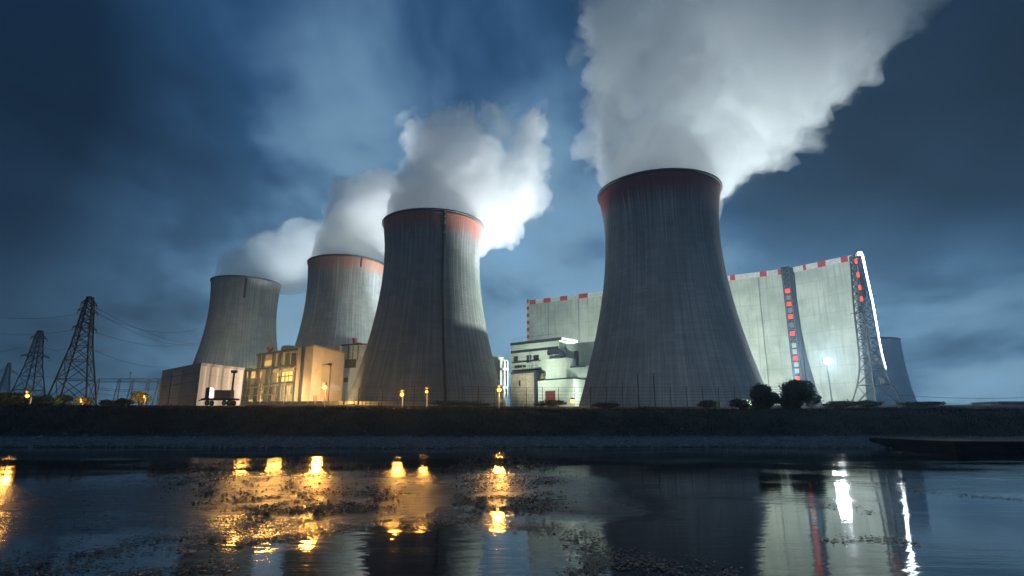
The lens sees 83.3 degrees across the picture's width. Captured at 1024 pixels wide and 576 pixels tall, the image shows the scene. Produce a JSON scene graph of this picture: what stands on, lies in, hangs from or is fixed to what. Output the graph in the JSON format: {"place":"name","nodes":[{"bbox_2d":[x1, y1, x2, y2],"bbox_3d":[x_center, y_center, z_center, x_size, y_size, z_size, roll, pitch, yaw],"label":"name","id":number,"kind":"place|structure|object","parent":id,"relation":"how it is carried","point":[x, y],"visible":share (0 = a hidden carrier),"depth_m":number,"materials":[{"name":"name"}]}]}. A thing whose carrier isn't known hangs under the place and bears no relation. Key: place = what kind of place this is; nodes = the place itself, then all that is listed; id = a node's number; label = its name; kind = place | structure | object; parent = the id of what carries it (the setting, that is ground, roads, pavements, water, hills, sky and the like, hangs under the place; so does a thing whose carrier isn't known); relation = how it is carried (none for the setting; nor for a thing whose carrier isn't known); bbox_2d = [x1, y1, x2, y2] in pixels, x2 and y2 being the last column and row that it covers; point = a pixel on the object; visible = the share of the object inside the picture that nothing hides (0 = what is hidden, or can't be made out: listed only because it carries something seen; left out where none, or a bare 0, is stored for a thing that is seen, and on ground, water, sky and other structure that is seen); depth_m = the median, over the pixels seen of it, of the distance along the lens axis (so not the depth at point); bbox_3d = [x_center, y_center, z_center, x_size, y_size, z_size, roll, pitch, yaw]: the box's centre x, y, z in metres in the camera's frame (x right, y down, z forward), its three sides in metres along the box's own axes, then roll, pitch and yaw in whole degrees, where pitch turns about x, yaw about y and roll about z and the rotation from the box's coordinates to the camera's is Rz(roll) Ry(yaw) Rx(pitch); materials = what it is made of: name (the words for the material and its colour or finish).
{"place":"outdoors","nodes":[
{"label":"outdoors","id":0,"kind":"place"},
{"bbox_2d":[0,447,1023,575],"bbox_3d":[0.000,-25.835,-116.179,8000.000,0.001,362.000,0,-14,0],"label":"water","id":1,"kind":"structure","parent":0,"point":[735,508],"depth_m":13.74,"materials":[{"name":"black liquid"}]},
{"bbox_2d":[0,449,1023,575],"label":"floating leaves","id":2,"kind":"object","parent":1,"relation":"on","point":[528,507],"visible":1,"depth_m":13.99,"materials":[{"name":"plant"}]},
{"bbox_2d":[0,400,1023,447],"bbox_3d":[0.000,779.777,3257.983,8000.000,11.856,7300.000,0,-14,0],"label":"ground","id":3,"kind":"structure","parent":0,"point":[498,425],"depth_m":67.32,"materials":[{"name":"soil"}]},
{"bbox_2d":[0,362,16,392],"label":"electricity pylon","id":4,"kind":"object","parent":3,"relation":"on","point":[8,378],"visible":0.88,"depth_m":327.05,"materials":[{"name":"metal"}]},
{"bbox_2d":[0,392,31,404],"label":"shrub","id":5,"kind":"object","parent":3,"relation":"on","point":[8,398],"visible":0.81,"depth_m":107.55,"materials":[{"name":"green plant"}]},
{"bbox_2d":[25,389,32,403],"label":"street lamp","id":6,"kind":"object","parent":3,"relation":"on","point":[27,392],"visible":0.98,"depth_m":94.60,"materials":[{"name":"metal"}]},
{"bbox_2d":[10,330,49,396],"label":"electricity pylon","id":7,"kind":"object","parent":3,"relation":"on","point":[39,333],"visible":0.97,"depth_m":274.86,"materials":[{"name":"metal"}]},
{"bbox_2d":[23,399,38,403],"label":"shrub","id":8,"kind":"object","parent":3,"relation":"on","point":[33,401],"visible":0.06,"depth_m":118.50,"materials":[{"name":"green plant"}]},
{"bbox_2d":[27,394,54,404],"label":"shrub","id":9,"kind":"object","parent":3,"relation":"on","point":[44,399],"visible":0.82,"depth_m":166.34,"materials":[{"name":"green plant"}]},
{"bbox_2d":[51,397,62,404],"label":"shrub","id":10,"kind":"object","parent":3,"relation":"on","point":[56,400],"visible":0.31,"depth_m":172.54,"materials":[{"name":"green plant"}]},
{"bbox_2d":[53,394,74,404],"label":"shrub","id":11,"kind":"object","parent":3,"relation":"on","point":[63,396],"visible":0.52,"depth_m":200.16,"materials":[{"name":"green plant"}]},
{"bbox_2d":[48,296,97,404],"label":"electricity pylon","id":12,"kind":"object","parent":3,"relation":"on","point":[79,325],"visible":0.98,"depth_m":196.09,"materials":[{"name":"metal"}]},
{"bbox_2d":[3,313,82,318],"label":"power line","id":13,"kind":"object","parent":12,"relation":"attached to","point":[38,318],"visible":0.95,"depth_m":236.45,"materials":[{"name":"metal"}]},
{"bbox_2d":[96,313,204,332],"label":"power line","id":14,"kind":"object","parent":12,"relation":"attached to","point":[147,330],"visible":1,"depth_m":250.92,"materials":[{"name":"metal"}]},
{"bbox_2d":[73,396,94,404],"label":"shrub","id":15,"kind":"object","parent":3,"relation":"on","point":[88,400],"visible":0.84,"depth_m":181.59,"materials":[{"name":"green plant"}]},
{"bbox_2d":[98,399,116,404],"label":"shrub","id":16,"kind":"object","parent":3,"relation":"on","point":[107,402],"visible":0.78,"depth_m":194.73,"materials":[{"name":"green plant"}]},
{"bbox_2d":[115,397,133,404],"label":"shrub","id":17,"kind":"object","parent":3,"relation":"on","point":[121,401],"visible":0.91,"depth_m":126.82,"materials":[{"name":"green plant"}]},
{"bbox_2d":[91,372,160,404],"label":"switchyard gantry","id":18,"kind":"object","parent":3,"relation":"on","point":[129,389],"visible":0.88,"depth_m":227.28,"materials":[{"name":"metal"}]},
{"bbox_2d":[130,389,154,404],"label":"shrub","id":19,"kind":"object","parent":3,"relation":"on","point":[139,398],"visible":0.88,"depth_m":217.41,"materials":[{"name":"green plant"}]},
{"bbox_2d":[158,363,244,405],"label":"store building","id":20,"kind":"structure","parent":3,"relation":"on","point":[188,385],"depth_m":155.60,"materials":[{"name":"beige metal"}]},
{"bbox_2d":[198,398,239,405],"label":"flatbed trailer","id":21,"kind":"object","parent":3,"relation":"on","point":[225,401],"visible":0.94,"depth_m":142.36,"materials":[{"name":"metal"}]},
{"bbox_2d":[205,388,213,397],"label":"crate","id":22,"kind":"object","parent":21,"relation":"on","point":[209,392],"visible":0.95,"depth_m":143.12,"materials":[{"name":"metal"}]},
{"bbox_2d":[214,390,222,397],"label":"crate","id":23,"kind":"object","parent":21,"relation":"on","point":[218,394],"visible":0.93,"depth_m":142.89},
{"bbox_2d":[223,390,234,397],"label":"crate","id":24,"kind":"object","parent":21,"relation":"on","point":[228,393],"visible":0.95,"depth_m":142.95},
{"bbox_2d":[231,370,237,389],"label":"floodlight pole","id":25,"kind":"object","parent":21,"relation":"on","point":[233,372],"visible":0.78,"depth_m":148.59,"materials":[{"name":"metal"}]},
{"bbox_2d":[193,275,281,369],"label":"cooling tower","id":26,"kind":"structure","parent":3,"relation":"on","point":[240,329],"depth_m":419.79,"materials":[{"name":"concrete"}]},
{"bbox_2d":[260,401,267,404],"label":"concrete barrier","id":27,"kind":"object","parent":3,"relation":"on","point":[263,402],"visible":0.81,"depth_m":223.52,"materials":[{"name":"grey concrete"}]},
{"bbox_2d":[268,401,275,404],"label":"concrete barrier","id":28,"kind":"object","parent":3,"relation":"on","point":[271,402],"visible":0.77,"depth_m":223.53,"materials":[{"name":"grey concrete"}]},
{"bbox_2d":[276,401,283,404],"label":"concrete barrier","id":29,"kind":"object","parent":3,"relation":"on","point":[279,402],"visible":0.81,"depth_m":223.52,"materials":[{"name":"grey concrete"}]},
{"bbox_2d":[241,345,344,403],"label":"turbine hall","id":30,"kind":"structure","parent":3,"relation":"on","point":[291,373],"depth_m":293.27,"materials":[{"name":"beige concrete"}]},
{"bbox_2d":[264,360,271,365],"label":"lit window","id":31,"kind":"structure","parent":30,"relation":"in","point":[267,363],"depth_m":307.50,"materials":[{"name":"yellow glass"}]},
{"bbox_2d":[315,401,322,404],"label":"concrete barrier","id":32,"kind":"object","parent":3,"relation":"on","point":[319,403],"visible":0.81,"depth_m":223.50,"materials":[{"name":"grey concrete"}]},
{"bbox_2d":[322,382,326,406],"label":"street lamp","id":33,"kind":"object","parent":3,"relation":"on","point":[324,384],"visible":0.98,"depth_m":110.62,"materials":[{"name":"metal"}]},
{"bbox_2d":[331,401,338,404],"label":"concrete barrier","id":34,"kind":"object","parent":3,"relation":"on","point":[334,402],"visible":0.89,"depth_m":223.52,"materials":[{"name":"grey concrete"}]},
{"bbox_2d":[295,254,383,350],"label":"cooling tower","id":35,"kind":"structure","parent":3,"relation":"on","point":[342,298],"depth_m":368.00,"materials":[{"name":"grey concrete"}]},
{"bbox_2d":[326,338,366,402],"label":"boiler annex","id":36,"kind":"object","parent":3,"relation":"on","point":[354,353],"visible":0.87,"depth_m":333.85,"materials":[{"name":"grey concrete"}]},
{"bbox_2d":[400,390,404,407],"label":"street lamp","id":37,"kind":"object","parent":3,"relation":"on","point":[401,392],"visible":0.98,"depth_m":106.21,"materials":[{"name":"metal"}]},
{"bbox_2d":[347,208,505,405],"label":"cooling tower","id":38,"kind":"structure","parent":3,"relation":"on","point":[428,329],"depth_m":283.09,"materials":[{"name":"grey concrete"}]},
{"bbox_2d":[425,401,459,405],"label":"shrub","id":39,"kind":"object","parent":3,"relation":"on","point":[445,403],"visible":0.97,"depth_m":183.94,"materials":[{"name":"green plant"}]},
{"bbox_2d":[454,401,489,406],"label":"shrub","id":40,"kind":"object","parent":3,"relation":"on","point":[470,403],"visible":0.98,"depth_m":182.13,"materials":[{"name":"green plant"}]},
{"bbox_2d":[497,384,501,407],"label":"street lamp","id":41,"kind":"object","parent":3,"relation":"on","point":[499,387],"visible":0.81,"depth_m":108.42,"materials":[{"name":"metal"}]},
{"bbox_2d":[493,356,507,405],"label":"pump house","id":42,"kind":"structure","parent":3,"relation":"on","point":[501,365],"depth_m":350.85,"materials":[{"name":"metal"}]},
{"bbox_2d":[0,427,1017,447],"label":"gravel","id":43,"kind":"structure","parent":3,"relation":"on","point":[539,443],"depth_m":58.12,"materials":[{"name":"grey gravel"}]},
{"bbox_2d":[533,399,566,406],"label":"shrub","id":44,"kind":"object","parent":3,"relation":"on","point":[552,403],"visible":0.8,"depth_m":184.96,"materials":[{"name":"green plant"}]},
{"bbox_2d":[510,333,594,405],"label":"plant building","id":45,"kind":"structure","parent":3,"relation":"on","point":[563,363],"depth_m":315.20,"materials":[{"name":"white concrete"}]},
{"bbox_2d":[545,391,554,400],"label":"door","id":46,"kind":"structure","parent":45,"relation":"in","point":[549,395],"depth_m":301.77,"materials":[{"name":"red metal"}]},
{"bbox_2d":[365,373,782,408],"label":"security fence","id":47,"kind":"object","parent":3,"relation":"on","point":[542,404],"visible":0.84,"depth_m":102.37,"materials":[{"name":"metal"}]},
{"bbox_2d":[590,402,619,406],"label":"shrub","id":48,"kind":"object","parent":3,"relation":"on","point":[594,405],"visible":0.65,"depth_m":136.41,"materials":[{"name":"green plant"}]},
{"bbox_2d":[579,168,763,406],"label":"cooling tower","id":49,"kind":"structure","parent":3,"relation":"on","point":[668,317],"depth_m":238.74,"materials":[{"name":"grey concrete"}]},
{"bbox_2d":[527,255,874,404],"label":"power hall","id":50,"kind":"structure","parent":3,"relation":"on","point":[800,325],"depth_m":378.29,"materials":[{"name":"concrete"}]},
{"bbox_2d":[697,400,723,407],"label":"shrub","id":51,"kind":"object","parent":3,"relation":"on","point":[710,403],"visible":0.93,"depth_m":116.24,"materials":[{"name":"green plant"}]},
{"bbox_2d":[729,398,750,408],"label":"shrub","id":52,"kind":"object","parent":3,"relation":"on","point":[740,403],"visible":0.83,"depth_m":104.94,"materials":[{"name":"green plant"}]},
{"bbox_2d":[747,383,780,408],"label":"shrub","id":53,"kind":"object","parent":3,"relation":"on","point":[762,395],"visible":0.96,"depth_m":95.03,"materials":[{"name":"green plant"}]},
{"bbox_2d":[776,379,823,407],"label":"shrub","id":54,"kind":"object","parent":3,"relation":"on","point":[797,393],"visible":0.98,"depth_m":97.02,"materials":[{"name":"green plant"}]},
{"bbox_2d":[822,358,832,401],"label":"floodlight mast","id":55,"kind":"object","parent":3,"relation":"on","point":[826,360],"visible":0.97,"depth_m":294.10,"materials":[{"name":"metal"}]},
{"bbox_2d":[821,399,856,407],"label":"shrub","id":56,"kind":"object","parent":3,"relation":"on","point":[839,404],"visible":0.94,"depth_m":114.62,"materials":[{"name":"green plant"}]},
{"bbox_2d":[853,400,884,406],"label":"shrub","id":57,"kind":"object","parent":3,"relation":"on","point":[868,403],"visible":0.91,"depth_m":126.60,"materials":[{"name":"green plant"}]},
{"bbox_2d":[849,252,902,402],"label":"lattice tower","id":58,"kind":"structure","parent":3,"relation":"on","point":[860,275],"depth_m":320.61,"materials":[{"name":"metal"}]},
{"bbox_2d":[870,337,916,404],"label":"distant tower","id":59,"kind":"structure","parent":3,"relation":"on","point":[893,357],"depth_m":716.64,"materials":[{"name":"concrete"}]},
{"bbox_2d":[895,400,945,406],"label":"shrub","id":60,"kind":"object","parent":3,"relation":"on","point":[925,403],"visible":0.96,"depth_m":116.12,"materials":[{"name":"green plant"}]},
{"bbox_2d":[869,438,1023,452],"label":"quay wall","id":61,"kind":"structure","parent":3,"relation":"on","point":[984,445],"depth_m":46.53,"materials":[{"name":"concrete"}]},
{"bbox_2d":[970,401,1023,404],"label":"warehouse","id":62,"kind":"structure","parent":3,"relation":"on","point":[1002,403],"depth_m":333.73,"materials":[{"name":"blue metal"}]},
{"bbox_2d":[0,0,1023,405],"label":"sky","id":63,"kind":"structure","parent":0,"point":[151,151],"materials":[{"name":"blue"}]},
{"bbox_2d":[902,395,1023,398],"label":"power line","id":64,"kind":"object","parent":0,"point":[971,398],"visible":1,"depth_m":412.90,"materials":[{"name":"metal"}]}
]}

